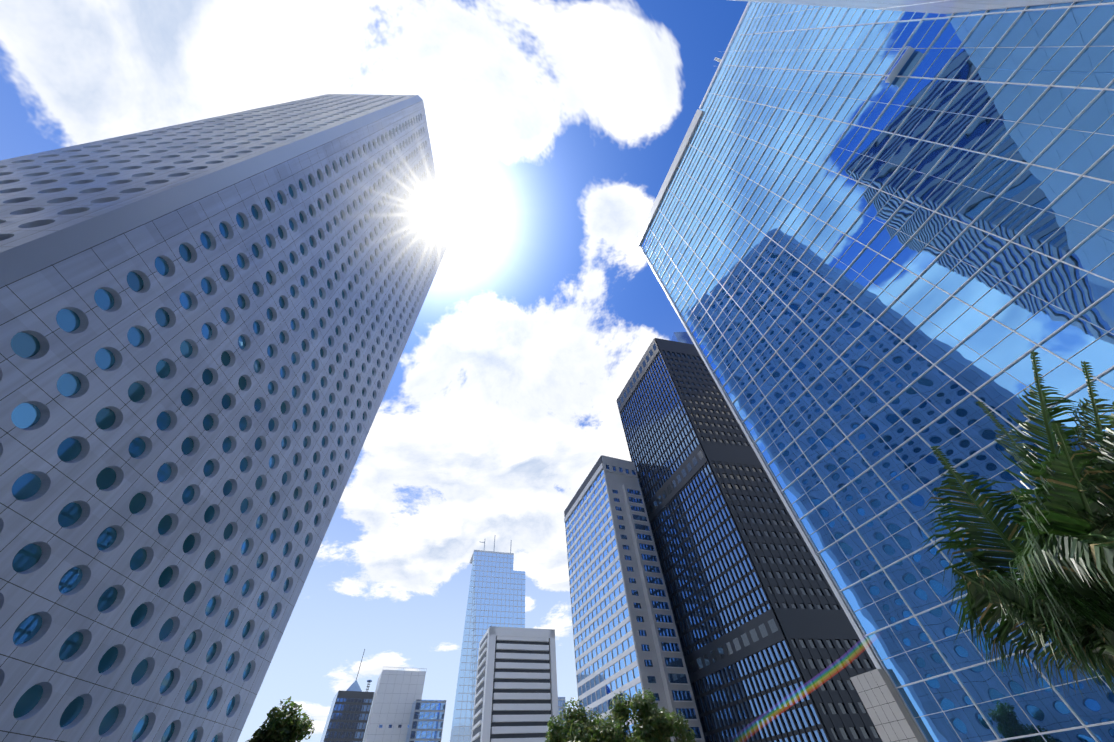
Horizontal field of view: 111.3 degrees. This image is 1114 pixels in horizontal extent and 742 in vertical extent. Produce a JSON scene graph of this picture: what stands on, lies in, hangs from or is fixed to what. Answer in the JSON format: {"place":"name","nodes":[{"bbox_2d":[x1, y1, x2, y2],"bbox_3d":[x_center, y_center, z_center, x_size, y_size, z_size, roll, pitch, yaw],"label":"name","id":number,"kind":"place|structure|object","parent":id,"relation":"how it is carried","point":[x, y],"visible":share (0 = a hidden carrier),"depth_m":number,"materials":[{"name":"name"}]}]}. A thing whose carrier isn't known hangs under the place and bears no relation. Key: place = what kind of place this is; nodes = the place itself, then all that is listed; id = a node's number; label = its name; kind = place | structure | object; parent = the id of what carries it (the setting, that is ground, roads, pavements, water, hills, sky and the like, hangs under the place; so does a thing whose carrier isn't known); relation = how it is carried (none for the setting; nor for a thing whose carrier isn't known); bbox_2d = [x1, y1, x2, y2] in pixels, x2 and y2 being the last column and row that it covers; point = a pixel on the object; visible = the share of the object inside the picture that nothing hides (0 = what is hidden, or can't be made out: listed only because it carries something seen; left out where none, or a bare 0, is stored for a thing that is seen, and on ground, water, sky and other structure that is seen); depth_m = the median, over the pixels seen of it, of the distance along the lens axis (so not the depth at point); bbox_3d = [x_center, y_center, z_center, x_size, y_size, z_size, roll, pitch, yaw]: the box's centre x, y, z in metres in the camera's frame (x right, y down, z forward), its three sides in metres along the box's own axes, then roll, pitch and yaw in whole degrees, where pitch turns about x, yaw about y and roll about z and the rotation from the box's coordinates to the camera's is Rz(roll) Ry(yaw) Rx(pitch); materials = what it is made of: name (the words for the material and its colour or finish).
{"place":"outdoors","nodes":[
{"label":"outdoors","id":0,"kind":"place"},
{"bbox_2d":[0,94,442,741],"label":"skyscraper","id":1,"kind":"structure","parent":0,"point":[206,326],"depth_m":44.73,"materials":[{"name":"grey concrete"}]},
{"bbox_2d":[320,649,374,741],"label":"building","id":2,"kind":"structure","parent":0,"point":[348,716],"depth_m":205.00,"materials":[{"name":"grey glass"}]},
{"bbox_2d":[0,0,747,741],"label":"sky","id":3,"kind":"structure","parent":0,"point":[572,118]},
{"bbox_2d":[363,667,426,741],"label":"white block","id":4,"kind":"structure","parent":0,"point":[398,693],"depth_m":201.26,"materials":[{"name":"grey concrete"}]},
{"bbox_2d":[406,699,445,741],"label":"blue block","id":5,"kind":"structure","parent":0,"point":[426,721],"depth_m":194.52,"materials":[{"name":"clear glass"}]},
{"bbox_2d":[386,157,490,265],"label":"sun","id":6,"kind":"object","parent":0,"point":[440,212],"visible":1,"depth_m":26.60,"materials":[{"name":"white"}]},
{"bbox_2d":[450,538,524,741],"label":"blue tower","id":7,"kind":"structure","parent":0,"point":[496,595],"depth_m":573.22,"materials":[{"name":"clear glass"}]},
{"bbox_2d":[471,626,557,741],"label":"office building","id":8,"kind":"structure","parent":0,"point":[516,696],"depth_m":184.13,"materials":[{"name":"white paint"}]},
{"bbox_2d":[558,697,565,725],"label":"slim block","id":9,"kind":"structure","parent":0,"point":[561,701],"depth_m":229.18,"materials":[{"name":"blue glass"}]},
{"bbox_2d":[564,455,704,741],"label":"beige tower","id":10,"kind":"structure","parent":0,"point":[626,637],"depth_m":127.26,"materials":[{"name":"blue glass"}]},
{"bbox_2d":[671,332,693,344],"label":"hip roof tower","id":11,"kind":"structure","parent":0,"point":[683,337],"depth_m":209.60,"materials":[{"name":"glass"}]},
{"bbox_2d":[616,338,882,741],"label":"dark tower","id":12,"kind":"structure","parent":0,"point":[769,639],"depth_m":103.70,"materials":[{"name":"black glass"}]},
{"bbox_2d":[636,0,1113,741],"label":"glass tower","id":13,"kind":"structure","parent":0,"point":[876,246],"depth_m":42.29,"materials":[{"name":"blue glass"}]},
{"bbox_2d":[733,0,1090,13],"bbox_3d":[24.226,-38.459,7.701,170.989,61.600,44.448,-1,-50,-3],"label":"roof edge","id":14,"kind":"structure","parent":13,"relation":"attached to","point":[942,6],"depth_m":40.82,"materials":[{"name":"grey"}]},
{"bbox_3d":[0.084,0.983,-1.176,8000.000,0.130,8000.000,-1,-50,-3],"label":"ground","id":15,"kind":"structure","parent":0,"visible":0},
{"bbox_2d":[251,696,314,741],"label":"tree","id":16,"kind":"object","parent":15,"relation":"on","point":[283,724],"visible":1,"depth_m":38.82,"materials":[{"name":"green plant"}]},
{"bbox_2d":[545,715,581,741],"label":"tree","id":17,"kind":"object","parent":15,"relation":"on","point":[556,732],"visible":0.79,"depth_m":49.69,"materials":[{"name":"green plant"}]},
{"bbox_2d":[559,697,623,741],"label":"tree","id":18,"kind":"object","parent":15,"relation":"on","point":[591,731],"visible":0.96,"depth_m":51.53,"materials":[{"name":"green plant"}]},
{"bbox_2d":[603,688,665,741],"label":"tree","id":19,"kind":"object","parent":15,"relation":"on","point":[621,711],"visible":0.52,"depth_m":54.85,"materials":[{"name":"green plant"}]},
{"bbox_2d":[636,706,695,741],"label":"tree","id":20,"kind":"object","parent":15,"relation":"on","point":[670,724],"visible":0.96,"depth_m":51.67,"materials":[{"name":"green plant"}]},
{"bbox_2d":[918,351,1113,699],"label":"palm","id":21,"kind":"object","parent":15,"relation":"on","point":[1062,589],"visible":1,"depth_m":4.50,"materials":[{"name":"green plant"}]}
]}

